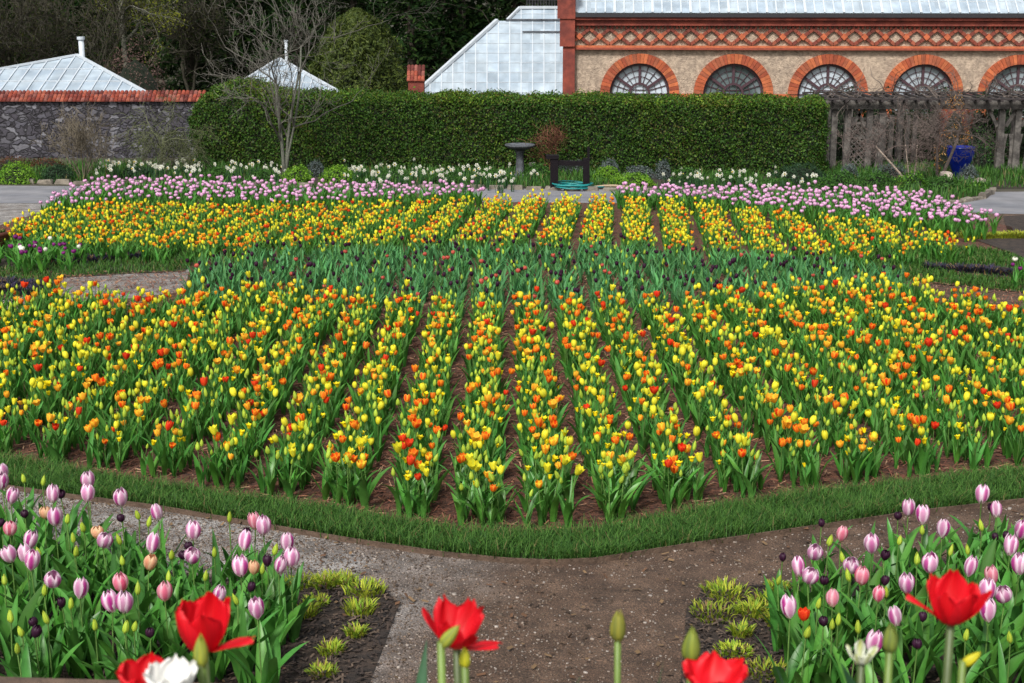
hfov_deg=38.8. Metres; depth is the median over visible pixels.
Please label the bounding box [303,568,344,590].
lime clump
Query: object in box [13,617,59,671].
tulip
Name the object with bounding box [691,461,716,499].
tulip
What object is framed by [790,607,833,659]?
tulip
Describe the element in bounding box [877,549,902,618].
tulip
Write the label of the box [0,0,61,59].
conifer
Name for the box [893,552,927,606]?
tulip
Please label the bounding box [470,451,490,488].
tulip
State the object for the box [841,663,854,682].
tulip
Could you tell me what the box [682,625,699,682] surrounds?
tulip
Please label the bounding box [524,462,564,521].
tulip
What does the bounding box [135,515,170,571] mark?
tulip
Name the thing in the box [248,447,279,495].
tulip
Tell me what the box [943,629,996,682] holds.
tulip
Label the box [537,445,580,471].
tulip
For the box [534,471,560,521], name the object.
tulip
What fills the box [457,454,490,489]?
tulip
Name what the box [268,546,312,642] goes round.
tulip
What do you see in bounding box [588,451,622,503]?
tulip
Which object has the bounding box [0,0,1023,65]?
wood
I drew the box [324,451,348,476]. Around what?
tulip
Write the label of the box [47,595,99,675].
tulip
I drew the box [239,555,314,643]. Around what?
tulip
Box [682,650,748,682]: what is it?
tulip
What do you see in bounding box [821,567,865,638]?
tulip
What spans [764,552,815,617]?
tulip
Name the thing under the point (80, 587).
tulip
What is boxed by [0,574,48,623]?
tulip
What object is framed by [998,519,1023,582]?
tulip
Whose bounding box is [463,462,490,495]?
tulip
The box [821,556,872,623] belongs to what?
tulip
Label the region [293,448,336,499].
tulip
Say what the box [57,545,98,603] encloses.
tulip
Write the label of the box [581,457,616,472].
tulip
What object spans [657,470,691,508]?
tulip
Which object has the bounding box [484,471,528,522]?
tulip
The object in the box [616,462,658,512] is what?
tulip
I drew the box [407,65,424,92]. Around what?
wall pier
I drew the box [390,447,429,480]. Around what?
tulip
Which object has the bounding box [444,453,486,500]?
tulip
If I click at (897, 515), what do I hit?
tulip
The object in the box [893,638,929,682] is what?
tulip
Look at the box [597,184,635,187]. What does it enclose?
tan hose
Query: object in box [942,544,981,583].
tulip
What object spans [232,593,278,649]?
tulip
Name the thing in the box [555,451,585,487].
tulip
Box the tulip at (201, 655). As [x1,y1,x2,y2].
[193,633,208,682]
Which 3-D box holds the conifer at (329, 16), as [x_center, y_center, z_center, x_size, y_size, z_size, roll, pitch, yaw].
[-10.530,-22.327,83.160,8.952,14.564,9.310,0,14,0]
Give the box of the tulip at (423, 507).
[404,467,436,518]
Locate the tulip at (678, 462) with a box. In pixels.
[659,460,700,502]
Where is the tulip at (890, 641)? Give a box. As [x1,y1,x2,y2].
[882,622,897,682]
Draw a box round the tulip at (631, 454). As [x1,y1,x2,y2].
[616,449,649,505]
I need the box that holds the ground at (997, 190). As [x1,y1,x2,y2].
[0,0,1023,193]
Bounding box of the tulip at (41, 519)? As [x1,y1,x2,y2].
[26,474,59,537]
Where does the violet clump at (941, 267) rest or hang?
on the border soil at (985, 274)
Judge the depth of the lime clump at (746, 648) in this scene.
7.23 m
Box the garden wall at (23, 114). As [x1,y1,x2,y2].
[0,90,205,157]
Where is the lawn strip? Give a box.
[20,466,1017,558]
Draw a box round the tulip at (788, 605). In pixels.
[755,593,824,682]
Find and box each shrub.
[0,155,35,169]
[0,160,37,184]
[30,97,132,179]
[30,156,65,169]
[37,164,76,182]
[100,36,169,97]
[101,91,229,171]
[121,166,148,178]
[188,155,219,169]
[202,166,230,179]
[250,168,281,181]
[280,164,315,185]
[306,159,325,176]
[318,164,356,183]
[368,169,411,183]
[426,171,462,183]
[475,167,512,183]
[505,117,575,168]
[520,162,549,178]
[558,159,582,174]
[592,165,618,181]
[599,157,619,172]
[607,171,656,186]
[622,165,654,177]
[654,159,671,179]
[669,167,703,184]
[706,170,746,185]
[758,178,797,188]
[771,162,825,184]
[804,175,841,190]
[826,169,860,186]
[836,86,865,160]
[839,163,858,176]
[857,170,895,189]
[862,85,895,161]
[872,163,905,178]
[891,170,926,190]
[892,109,931,161]
[916,86,946,161]
[923,174,964,192]
[957,164,978,182]
[966,85,992,168]
[967,181,986,191]
[985,109,1009,167]
[996,89,1023,160]
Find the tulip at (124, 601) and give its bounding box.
[100,589,139,671]
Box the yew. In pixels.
[304,7,407,92]
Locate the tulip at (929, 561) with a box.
[902,551,938,628]
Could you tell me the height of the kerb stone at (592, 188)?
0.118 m
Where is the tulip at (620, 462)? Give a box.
[617,458,623,487]
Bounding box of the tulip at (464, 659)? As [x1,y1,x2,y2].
[459,647,469,682]
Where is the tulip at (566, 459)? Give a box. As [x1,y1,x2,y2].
[544,454,570,505]
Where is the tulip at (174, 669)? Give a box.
[143,653,197,682]
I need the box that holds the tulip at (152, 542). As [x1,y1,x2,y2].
[130,532,181,597]
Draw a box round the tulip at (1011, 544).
[966,532,1018,590]
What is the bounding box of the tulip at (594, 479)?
[590,459,619,494]
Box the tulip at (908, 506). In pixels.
[877,498,928,570]
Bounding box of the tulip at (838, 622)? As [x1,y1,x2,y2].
[812,612,865,682]
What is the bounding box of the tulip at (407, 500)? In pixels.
[395,474,429,517]
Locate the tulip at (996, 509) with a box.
[968,500,1023,563]
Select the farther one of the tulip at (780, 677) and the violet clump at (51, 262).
the violet clump at (51, 262)
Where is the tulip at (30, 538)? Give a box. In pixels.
[0,529,56,591]
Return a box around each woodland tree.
[0,0,83,66]
[0,0,120,66]
[0,0,167,74]
[94,0,192,66]
[131,0,259,98]
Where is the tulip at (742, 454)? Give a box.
[723,448,768,497]
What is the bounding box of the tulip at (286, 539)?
[268,532,303,609]
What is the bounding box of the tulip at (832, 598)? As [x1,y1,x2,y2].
[813,587,865,665]
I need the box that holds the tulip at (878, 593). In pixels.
[833,584,898,673]
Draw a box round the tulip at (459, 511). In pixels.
[451,483,465,525]
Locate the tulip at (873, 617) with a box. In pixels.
[866,586,907,671]
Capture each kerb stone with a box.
[36,179,53,183]
[54,179,71,184]
[73,181,88,184]
[299,182,315,186]
[471,184,485,188]
[487,185,503,189]
[507,185,522,189]
[526,186,542,189]
[545,186,560,190]
[563,187,580,190]
[584,186,598,190]
[602,187,617,191]
[950,199,963,203]
[960,196,973,202]
[972,196,983,200]
[978,192,988,198]
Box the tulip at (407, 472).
[390,470,425,491]
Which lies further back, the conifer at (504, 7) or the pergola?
the conifer at (504, 7)
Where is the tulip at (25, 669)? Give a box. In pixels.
[14,639,46,677]
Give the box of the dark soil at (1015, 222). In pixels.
[1003,215,1023,231]
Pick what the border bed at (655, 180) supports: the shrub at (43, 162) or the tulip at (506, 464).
the shrub at (43, 162)
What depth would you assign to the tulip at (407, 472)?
9.45 m
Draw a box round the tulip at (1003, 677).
[969,631,1023,682]
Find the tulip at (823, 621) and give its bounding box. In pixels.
[797,615,842,676]
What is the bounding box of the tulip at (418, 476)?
[402,473,432,515]
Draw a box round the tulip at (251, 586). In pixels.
[224,576,280,649]
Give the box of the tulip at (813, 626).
[795,597,824,653]
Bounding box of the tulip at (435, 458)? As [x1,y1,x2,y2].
[406,454,442,490]
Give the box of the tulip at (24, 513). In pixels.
[14,509,43,548]
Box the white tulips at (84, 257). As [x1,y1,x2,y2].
[4,236,1023,278]
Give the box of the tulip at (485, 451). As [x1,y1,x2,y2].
[481,450,487,480]
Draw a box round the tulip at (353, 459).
[345,454,367,496]
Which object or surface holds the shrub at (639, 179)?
on the border bed at (655, 180)
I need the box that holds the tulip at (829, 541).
[810,534,844,588]
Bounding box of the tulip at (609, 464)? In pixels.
[593,460,628,498]
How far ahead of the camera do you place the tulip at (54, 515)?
7.79 m
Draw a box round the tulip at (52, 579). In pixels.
[39,570,76,655]
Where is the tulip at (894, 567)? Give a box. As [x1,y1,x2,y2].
[874,536,920,606]
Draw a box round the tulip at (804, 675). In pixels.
[794,626,817,682]
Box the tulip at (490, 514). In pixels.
[478,484,511,528]
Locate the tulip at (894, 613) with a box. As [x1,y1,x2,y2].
[871,605,939,682]
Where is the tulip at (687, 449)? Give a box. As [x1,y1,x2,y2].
[676,444,703,488]
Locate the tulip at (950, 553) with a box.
[921,544,955,579]
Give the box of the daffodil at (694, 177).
[693,174,697,188]
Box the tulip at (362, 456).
[346,453,380,501]
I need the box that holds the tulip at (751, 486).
[730,450,775,499]
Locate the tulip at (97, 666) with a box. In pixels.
[63,619,114,679]
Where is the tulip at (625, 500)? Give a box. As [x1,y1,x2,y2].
[604,466,641,520]
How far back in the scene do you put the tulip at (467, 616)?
1.81 m
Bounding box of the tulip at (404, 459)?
[398,457,410,473]
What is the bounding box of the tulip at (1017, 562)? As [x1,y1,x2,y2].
[996,552,1023,627]
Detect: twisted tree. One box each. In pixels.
[833,96,955,179]
[900,96,1010,176]
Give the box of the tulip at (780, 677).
[773,660,783,682]
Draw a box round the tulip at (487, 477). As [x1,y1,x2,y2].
[467,471,505,516]
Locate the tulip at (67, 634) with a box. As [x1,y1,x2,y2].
[61,597,91,653]
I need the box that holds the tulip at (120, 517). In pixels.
[109,514,145,573]
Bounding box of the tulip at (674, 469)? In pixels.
[660,465,684,506]
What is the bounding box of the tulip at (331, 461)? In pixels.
[323,458,346,500]
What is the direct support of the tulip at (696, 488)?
on the mulch bed at (712, 489)
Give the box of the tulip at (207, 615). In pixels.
[174,591,255,682]
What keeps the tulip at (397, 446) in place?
on the mulch bed at (712, 489)
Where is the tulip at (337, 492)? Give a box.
[311,452,352,503]
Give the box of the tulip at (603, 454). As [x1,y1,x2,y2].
[599,451,605,477]
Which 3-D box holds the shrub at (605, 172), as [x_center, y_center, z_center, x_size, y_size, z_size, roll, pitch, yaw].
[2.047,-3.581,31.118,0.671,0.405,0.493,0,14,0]
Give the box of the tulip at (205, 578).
[191,569,235,613]
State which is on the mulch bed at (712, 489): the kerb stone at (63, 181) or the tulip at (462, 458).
the tulip at (462, 458)
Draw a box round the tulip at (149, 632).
[113,627,172,658]
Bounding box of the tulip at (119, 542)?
[99,533,132,592]
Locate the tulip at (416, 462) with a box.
[403,458,438,499]
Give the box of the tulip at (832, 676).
[797,618,852,682]
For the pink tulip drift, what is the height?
0.707 m
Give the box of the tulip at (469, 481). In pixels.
[457,470,496,491]
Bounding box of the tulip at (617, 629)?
[610,609,662,682]
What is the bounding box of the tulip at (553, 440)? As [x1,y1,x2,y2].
[533,436,576,470]
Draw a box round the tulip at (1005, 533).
[997,530,1011,582]
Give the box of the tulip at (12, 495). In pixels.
[0,486,29,548]
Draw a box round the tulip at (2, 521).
[0,518,23,576]
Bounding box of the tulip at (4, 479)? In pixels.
[0,471,24,540]
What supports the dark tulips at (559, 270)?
on the mulch bed at (712, 489)
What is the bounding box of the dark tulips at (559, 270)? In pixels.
[185,232,911,318]
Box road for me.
[0,186,1023,213]
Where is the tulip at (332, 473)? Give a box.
[329,459,344,483]
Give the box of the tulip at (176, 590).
[142,570,189,620]
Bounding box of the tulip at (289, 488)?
[278,447,306,498]
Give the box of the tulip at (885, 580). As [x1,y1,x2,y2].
[838,571,924,621]
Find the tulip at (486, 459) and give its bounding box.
[483,455,495,483]
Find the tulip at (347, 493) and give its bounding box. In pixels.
[335,455,367,506]
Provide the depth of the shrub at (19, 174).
30.68 m
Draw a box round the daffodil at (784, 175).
[780,172,786,188]
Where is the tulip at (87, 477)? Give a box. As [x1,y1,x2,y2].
[80,470,112,544]
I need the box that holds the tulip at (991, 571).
[970,564,997,626]
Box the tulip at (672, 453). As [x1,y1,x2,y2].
[666,449,696,483]
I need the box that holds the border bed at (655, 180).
[34,165,1023,199]
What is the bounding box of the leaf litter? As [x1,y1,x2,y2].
[41,503,1023,682]
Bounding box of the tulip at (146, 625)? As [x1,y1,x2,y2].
[110,581,158,648]
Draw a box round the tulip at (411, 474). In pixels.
[392,471,421,504]
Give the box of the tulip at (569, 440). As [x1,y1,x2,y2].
[538,435,574,496]
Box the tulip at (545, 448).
[522,444,556,479]
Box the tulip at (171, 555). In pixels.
[155,550,187,605]
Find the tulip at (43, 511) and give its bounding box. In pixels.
[15,506,54,568]
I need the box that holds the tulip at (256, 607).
[225,596,306,682]
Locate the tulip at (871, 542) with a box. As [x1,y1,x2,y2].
[859,532,893,595]
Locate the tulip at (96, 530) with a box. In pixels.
[62,525,107,595]
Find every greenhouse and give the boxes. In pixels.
[0,54,145,99]
[248,57,337,91]
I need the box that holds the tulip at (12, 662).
[0,610,33,676]
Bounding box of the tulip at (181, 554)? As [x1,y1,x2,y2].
[160,550,200,600]
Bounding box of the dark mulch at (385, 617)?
[0,556,1021,682]
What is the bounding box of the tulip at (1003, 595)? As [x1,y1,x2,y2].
[965,585,1022,663]
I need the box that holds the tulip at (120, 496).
[106,487,144,549]
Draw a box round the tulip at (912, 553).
[905,525,954,591]
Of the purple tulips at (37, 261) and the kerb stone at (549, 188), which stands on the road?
the kerb stone at (549, 188)
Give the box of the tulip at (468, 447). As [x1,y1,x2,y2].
[447,443,487,478]
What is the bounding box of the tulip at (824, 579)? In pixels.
[819,575,843,633]
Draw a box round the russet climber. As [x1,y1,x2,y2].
[933,86,971,170]
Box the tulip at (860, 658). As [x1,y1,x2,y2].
[846,639,878,682]
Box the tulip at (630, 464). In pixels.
[602,453,637,493]
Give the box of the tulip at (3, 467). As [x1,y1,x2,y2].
[0,463,32,521]
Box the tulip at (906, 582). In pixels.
[878,571,933,632]
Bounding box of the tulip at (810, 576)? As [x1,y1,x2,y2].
[785,566,828,640]
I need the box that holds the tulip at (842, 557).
[816,552,871,607]
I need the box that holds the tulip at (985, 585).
[958,577,1015,651]
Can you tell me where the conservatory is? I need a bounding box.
[425,0,1023,124]
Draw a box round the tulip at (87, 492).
[69,482,118,546]
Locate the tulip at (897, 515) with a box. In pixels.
[879,511,925,555]
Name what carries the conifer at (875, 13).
on the ground at (997, 190)
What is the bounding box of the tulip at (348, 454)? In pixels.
[337,451,376,499]
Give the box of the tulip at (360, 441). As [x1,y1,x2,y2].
[332,437,372,476]
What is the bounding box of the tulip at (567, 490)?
[559,455,584,500]
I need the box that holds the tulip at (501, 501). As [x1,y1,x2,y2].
[484,483,517,511]
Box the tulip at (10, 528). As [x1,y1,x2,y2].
[0,520,51,594]
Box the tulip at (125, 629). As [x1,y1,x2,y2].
[103,621,171,668]
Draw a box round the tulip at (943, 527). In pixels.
[918,518,958,573]
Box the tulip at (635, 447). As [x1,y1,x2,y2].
[615,443,646,479]
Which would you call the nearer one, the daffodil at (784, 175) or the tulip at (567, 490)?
the tulip at (567, 490)
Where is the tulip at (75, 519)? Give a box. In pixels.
[52,489,86,553]
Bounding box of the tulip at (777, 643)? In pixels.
[755,575,788,653]
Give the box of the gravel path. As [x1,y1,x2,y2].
[0,203,1023,682]
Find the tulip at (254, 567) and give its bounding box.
[238,559,297,619]
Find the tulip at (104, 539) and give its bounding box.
[80,532,112,593]
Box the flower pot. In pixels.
[946,145,974,176]
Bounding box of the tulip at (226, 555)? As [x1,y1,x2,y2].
[201,512,251,589]
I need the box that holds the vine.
[812,66,1023,122]
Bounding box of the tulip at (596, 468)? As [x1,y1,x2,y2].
[593,456,607,493]
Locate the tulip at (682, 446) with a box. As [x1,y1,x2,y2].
[675,442,696,479]
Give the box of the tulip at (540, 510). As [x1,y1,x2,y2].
[519,480,554,525]
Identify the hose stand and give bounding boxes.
[546,147,589,189]
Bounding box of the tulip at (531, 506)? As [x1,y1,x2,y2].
[507,488,542,528]
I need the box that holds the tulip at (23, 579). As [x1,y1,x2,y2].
[11,547,73,616]
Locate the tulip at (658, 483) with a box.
[645,459,688,503]
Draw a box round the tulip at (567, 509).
[554,464,590,527]
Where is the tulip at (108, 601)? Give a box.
[90,588,142,660]
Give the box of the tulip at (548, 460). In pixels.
[536,455,560,486]
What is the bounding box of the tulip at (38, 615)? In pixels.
[22,585,67,649]
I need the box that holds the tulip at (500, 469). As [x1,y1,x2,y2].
[481,465,514,518]
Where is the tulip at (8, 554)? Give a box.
[0,544,41,608]
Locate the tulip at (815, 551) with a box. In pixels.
[780,543,831,606]
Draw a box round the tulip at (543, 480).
[529,469,546,503]
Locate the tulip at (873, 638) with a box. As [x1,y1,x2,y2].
[865,629,908,682]
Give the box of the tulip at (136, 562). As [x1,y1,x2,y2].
[113,510,163,568]
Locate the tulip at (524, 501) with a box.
[513,473,543,513]
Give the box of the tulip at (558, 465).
[541,461,570,485]
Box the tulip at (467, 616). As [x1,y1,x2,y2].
[422,594,501,682]
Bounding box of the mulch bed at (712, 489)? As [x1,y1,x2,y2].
[0,191,1023,533]
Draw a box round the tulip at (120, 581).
[101,571,157,640]
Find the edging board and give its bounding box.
[4,485,1023,564]
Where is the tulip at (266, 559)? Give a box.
[243,554,292,618]
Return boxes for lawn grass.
[781,244,1023,291]
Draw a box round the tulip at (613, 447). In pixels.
[594,443,618,474]
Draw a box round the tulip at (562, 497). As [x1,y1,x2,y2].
[559,475,578,504]
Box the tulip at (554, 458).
[527,452,558,487]
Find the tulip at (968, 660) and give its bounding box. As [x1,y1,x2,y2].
[957,652,980,682]
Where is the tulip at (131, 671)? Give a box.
[115,652,165,682]
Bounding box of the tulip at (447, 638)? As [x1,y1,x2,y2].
[437,625,459,682]
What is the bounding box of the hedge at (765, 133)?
[186,75,831,175]
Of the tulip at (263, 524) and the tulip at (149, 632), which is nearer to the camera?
the tulip at (149, 632)
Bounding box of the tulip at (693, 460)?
[674,452,703,499]
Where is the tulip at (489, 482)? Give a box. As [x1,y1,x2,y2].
[470,478,508,498]
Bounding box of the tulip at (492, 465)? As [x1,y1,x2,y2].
[480,461,507,495]
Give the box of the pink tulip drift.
[39,174,1002,241]
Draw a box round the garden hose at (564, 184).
[552,180,604,189]
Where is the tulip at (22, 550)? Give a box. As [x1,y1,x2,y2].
[0,543,47,629]
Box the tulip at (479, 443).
[477,440,494,481]
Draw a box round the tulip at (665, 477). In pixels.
[652,461,686,490]
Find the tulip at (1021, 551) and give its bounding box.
[998,518,1023,567]
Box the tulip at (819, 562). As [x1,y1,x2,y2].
[808,518,852,574]
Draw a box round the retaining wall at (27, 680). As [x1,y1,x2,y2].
[0,677,194,682]
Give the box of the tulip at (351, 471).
[330,461,358,486]
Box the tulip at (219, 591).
[209,584,255,679]
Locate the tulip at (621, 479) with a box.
[599,475,636,518]
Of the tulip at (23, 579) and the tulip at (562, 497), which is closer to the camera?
the tulip at (23, 579)
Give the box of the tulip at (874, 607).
[853,577,893,649]
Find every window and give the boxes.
[609,63,668,99]
[703,64,762,96]
[797,64,856,109]
[891,64,951,116]
[988,64,1023,116]
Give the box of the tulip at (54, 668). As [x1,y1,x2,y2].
[20,611,64,677]
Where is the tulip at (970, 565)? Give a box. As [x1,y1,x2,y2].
[928,554,996,625]
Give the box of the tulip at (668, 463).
[651,459,687,511]
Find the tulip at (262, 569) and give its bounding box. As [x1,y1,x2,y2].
[236,563,293,617]
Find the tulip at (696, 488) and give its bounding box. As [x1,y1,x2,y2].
[682,452,711,501]
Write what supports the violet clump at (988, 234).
on the border soil at (1016, 245)
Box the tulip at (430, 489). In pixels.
[421,477,440,511]
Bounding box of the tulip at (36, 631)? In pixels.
[14,624,82,677]
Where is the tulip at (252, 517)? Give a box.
[246,511,272,581]
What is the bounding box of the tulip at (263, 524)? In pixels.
[238,514,282,591]
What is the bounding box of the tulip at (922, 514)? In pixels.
[892,504,958,556]
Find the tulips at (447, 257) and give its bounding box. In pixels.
[194,237,883,311]
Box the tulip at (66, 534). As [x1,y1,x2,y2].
[46,513,108,562]
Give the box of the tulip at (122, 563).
[107,555,159,622]
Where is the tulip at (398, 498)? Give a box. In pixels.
[382,468,415,515]
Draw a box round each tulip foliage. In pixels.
[0,232,1023,277]
[0,509,309,682]
[179,230,909,321]
[755,515,1023,682]
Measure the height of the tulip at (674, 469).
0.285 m
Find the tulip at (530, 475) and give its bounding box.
[515,451,549,500]
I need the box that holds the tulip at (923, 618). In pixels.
[905,611,960,669]
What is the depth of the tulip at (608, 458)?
9.45 m
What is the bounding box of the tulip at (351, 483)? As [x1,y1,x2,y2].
[340,461,354,504]
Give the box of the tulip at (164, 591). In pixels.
[135,580,180,658]
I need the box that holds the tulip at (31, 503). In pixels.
[0,474,45,529]
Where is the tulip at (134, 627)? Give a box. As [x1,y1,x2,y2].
[94,621,166,669]
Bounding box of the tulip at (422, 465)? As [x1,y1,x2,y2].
[401,462,431,513]
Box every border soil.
[0,249,129,267]
[947,264,1023,279]
[978,238,1023,256]
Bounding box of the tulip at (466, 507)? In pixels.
[445,471,483,522]
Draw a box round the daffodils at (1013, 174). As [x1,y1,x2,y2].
[0,156,1023,199]
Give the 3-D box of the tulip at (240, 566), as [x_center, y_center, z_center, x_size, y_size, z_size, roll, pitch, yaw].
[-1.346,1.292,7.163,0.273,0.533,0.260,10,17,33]
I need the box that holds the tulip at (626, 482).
[610,472,640,500]
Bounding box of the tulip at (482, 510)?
[456,472,511,525]
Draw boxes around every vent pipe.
[77,37,84,56]
[284,40,287,59]
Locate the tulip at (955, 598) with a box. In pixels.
[905,569,992,682]
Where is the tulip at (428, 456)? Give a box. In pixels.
[413,452,451,502]
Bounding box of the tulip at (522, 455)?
[517,449,538,485]
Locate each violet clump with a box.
[0,274,16,282]
[0,277,23,284]
[0,281,17,292]
[0,282,25,293]
[4,284,32,294]
[10,283,43,295]
[11,277,36,285]
[28,278,60,289]
[48,255,65,265]
[81,253,106,261]
[88,253,113,260]
[98,253,121,260]
[127,251,141,258]
[921,261,947,269]
[930,262,953,270]
[947,262,974,272]
[956,230,971,238]
[956,262,983,272]
[973,263,1003,274]
[986,231,1004,238]
[987,266,1011,274]
[989,231,1011,238]
[995,268,1019,275]
[1001,267,1015,275]
[1002,230,1023,237]
[1007,229,1023,237]
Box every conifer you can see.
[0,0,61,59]
[0,0,109,69]
[40,0,181,90]
[80,0,217,76]
[117,0,261,94]
[164,0,308,88]
[227,0,351,79]
[255,0,405,63]
[292,0,417,69]
[355,0,470,89]
[387,0,485,72]
[395,0,507,73]
[453,0,556,33]
[476,0,550,25]
[851,13,922,13]
[948,13,1020,13]
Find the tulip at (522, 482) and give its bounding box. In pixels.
[516,464,543,500]
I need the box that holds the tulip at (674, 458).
[658,455,693,488]
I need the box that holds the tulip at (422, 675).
[416,641,426,682]
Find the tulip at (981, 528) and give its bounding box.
[958,519,992,563]
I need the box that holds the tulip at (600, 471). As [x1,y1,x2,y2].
[581,465,622,519]
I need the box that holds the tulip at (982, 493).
[950,484,1001,554]
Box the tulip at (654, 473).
[638,447,671,498]
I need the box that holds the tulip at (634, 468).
[618,454,652,488]
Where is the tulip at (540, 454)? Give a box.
[522,448,549,474]
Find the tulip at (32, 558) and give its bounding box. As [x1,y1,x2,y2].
[7,548,49,614]
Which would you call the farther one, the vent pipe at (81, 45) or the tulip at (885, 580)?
the vent pipe at (81, 45)
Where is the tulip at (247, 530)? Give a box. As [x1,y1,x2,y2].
[220,527,257,596]
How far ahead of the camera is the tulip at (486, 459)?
9.65 m
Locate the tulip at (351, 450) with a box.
[334,446,365,498]
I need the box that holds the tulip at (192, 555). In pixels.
[169,546,220,605]
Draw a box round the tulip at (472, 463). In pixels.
[452,458,500,522]
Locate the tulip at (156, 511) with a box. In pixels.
[132,503,186,582]
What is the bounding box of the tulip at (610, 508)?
[594,469,623,522]
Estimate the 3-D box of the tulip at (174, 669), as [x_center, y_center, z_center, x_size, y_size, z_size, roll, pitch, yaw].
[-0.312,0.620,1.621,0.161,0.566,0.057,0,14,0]
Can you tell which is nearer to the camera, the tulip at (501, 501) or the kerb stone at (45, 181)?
the tulip at (501, 501)
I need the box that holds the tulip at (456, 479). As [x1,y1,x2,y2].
[436,455,469,492]
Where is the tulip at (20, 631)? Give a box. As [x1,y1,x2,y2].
[0,626,44,677]
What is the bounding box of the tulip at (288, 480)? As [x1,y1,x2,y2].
[276,459,304,484]
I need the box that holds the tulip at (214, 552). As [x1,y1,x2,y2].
[191,546,243,592]
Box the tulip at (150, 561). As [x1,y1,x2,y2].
[125,553,185,621]
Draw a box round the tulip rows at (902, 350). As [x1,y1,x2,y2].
[0,266,1023,492]
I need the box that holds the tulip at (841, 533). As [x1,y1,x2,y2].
[811,526,866,587]
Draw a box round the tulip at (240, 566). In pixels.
[230,554,276,636]
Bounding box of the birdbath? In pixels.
[505,143,534,177]
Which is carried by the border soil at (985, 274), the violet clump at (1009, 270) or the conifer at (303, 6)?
the violet clump at (1009, 270)
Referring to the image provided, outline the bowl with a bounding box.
[0,227,15,247]
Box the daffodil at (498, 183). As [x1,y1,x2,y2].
[493,173,501,192]
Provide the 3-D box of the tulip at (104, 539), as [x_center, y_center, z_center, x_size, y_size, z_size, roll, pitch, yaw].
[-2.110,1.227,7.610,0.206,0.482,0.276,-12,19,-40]
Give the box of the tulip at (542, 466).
[530,461,543,486]
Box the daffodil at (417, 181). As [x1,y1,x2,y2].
[414,173,420,186]
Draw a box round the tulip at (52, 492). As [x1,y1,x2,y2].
[32,484,89,559]
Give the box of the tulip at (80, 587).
[63,576,106,670]
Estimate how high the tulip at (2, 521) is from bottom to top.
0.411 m
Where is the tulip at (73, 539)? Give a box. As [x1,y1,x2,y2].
[35,532,95,584]
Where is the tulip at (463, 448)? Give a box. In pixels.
[450,444,467,490]
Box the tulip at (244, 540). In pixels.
[223,529,272,596]
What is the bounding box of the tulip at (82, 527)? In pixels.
[62,521,104,574]
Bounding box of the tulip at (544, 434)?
[527,429,558,472]
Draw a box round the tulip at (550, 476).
[534,474,556,505]
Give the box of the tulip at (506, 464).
[479,454,515,484]
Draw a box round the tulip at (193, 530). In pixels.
[169,520,202,581]
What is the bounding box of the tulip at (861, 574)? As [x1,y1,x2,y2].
[825,565,872,654]
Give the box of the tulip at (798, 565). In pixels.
[767,555,809,620]
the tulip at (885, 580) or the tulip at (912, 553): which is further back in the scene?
the tulip at (912, 553)
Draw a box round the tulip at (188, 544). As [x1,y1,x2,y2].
[163,541,196,586]
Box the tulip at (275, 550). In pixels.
[263,543,277,591]
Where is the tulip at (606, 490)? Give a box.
[586,472,620,510]
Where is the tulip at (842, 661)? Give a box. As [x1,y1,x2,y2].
[817,620,860,682]
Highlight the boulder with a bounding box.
[939,171,952,177]
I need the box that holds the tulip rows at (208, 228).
[2,188,975,272]
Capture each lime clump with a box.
[284,570,316,591]
[297,598,320,620]
[298,591,331,607]
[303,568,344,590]
[304,657,339,679]
[314,637,347,656]
[329,568,361,588]
[340,575,386,598]
[340,596,378,617]
[341,619,370,638]
[689,597,741,624]
[698,575,750,603]
[712,638,753,659]
[726,616,758,638]
[730,595,768,620]
[743,653,786,682]
[746,587,767,605]
[759,609,770,626]
[764,577,791,591]
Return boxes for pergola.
[802,92,1023,170]
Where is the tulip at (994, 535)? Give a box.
[978,528,1007,579]
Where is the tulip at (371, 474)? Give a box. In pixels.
[341,453,381,479]
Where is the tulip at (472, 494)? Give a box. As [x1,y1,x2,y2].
[463,479,489,517]
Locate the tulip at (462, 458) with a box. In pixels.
[453,452,488,500]
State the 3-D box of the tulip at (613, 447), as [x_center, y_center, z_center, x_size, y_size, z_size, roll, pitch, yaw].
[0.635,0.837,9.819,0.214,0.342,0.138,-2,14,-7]
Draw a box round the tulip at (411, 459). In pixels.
[397,455,423,493]
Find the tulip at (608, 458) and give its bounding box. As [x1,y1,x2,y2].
[605,455,631,486]
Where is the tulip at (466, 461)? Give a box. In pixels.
[460,459,485,483]
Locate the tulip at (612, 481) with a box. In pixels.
[596,463,637,505]
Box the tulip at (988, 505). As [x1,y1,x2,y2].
[965,503,1010,549]
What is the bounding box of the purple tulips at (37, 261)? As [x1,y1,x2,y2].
[2,234,1023,287]
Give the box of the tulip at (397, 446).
[388,441,418,490]
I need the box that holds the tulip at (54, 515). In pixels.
[38,506,82,576]
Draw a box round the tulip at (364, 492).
[354,459,391,508]
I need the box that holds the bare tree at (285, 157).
[189,0,443,174]
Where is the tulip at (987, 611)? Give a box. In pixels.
[954,598,1023,682]
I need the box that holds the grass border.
[0,448,1023,560]

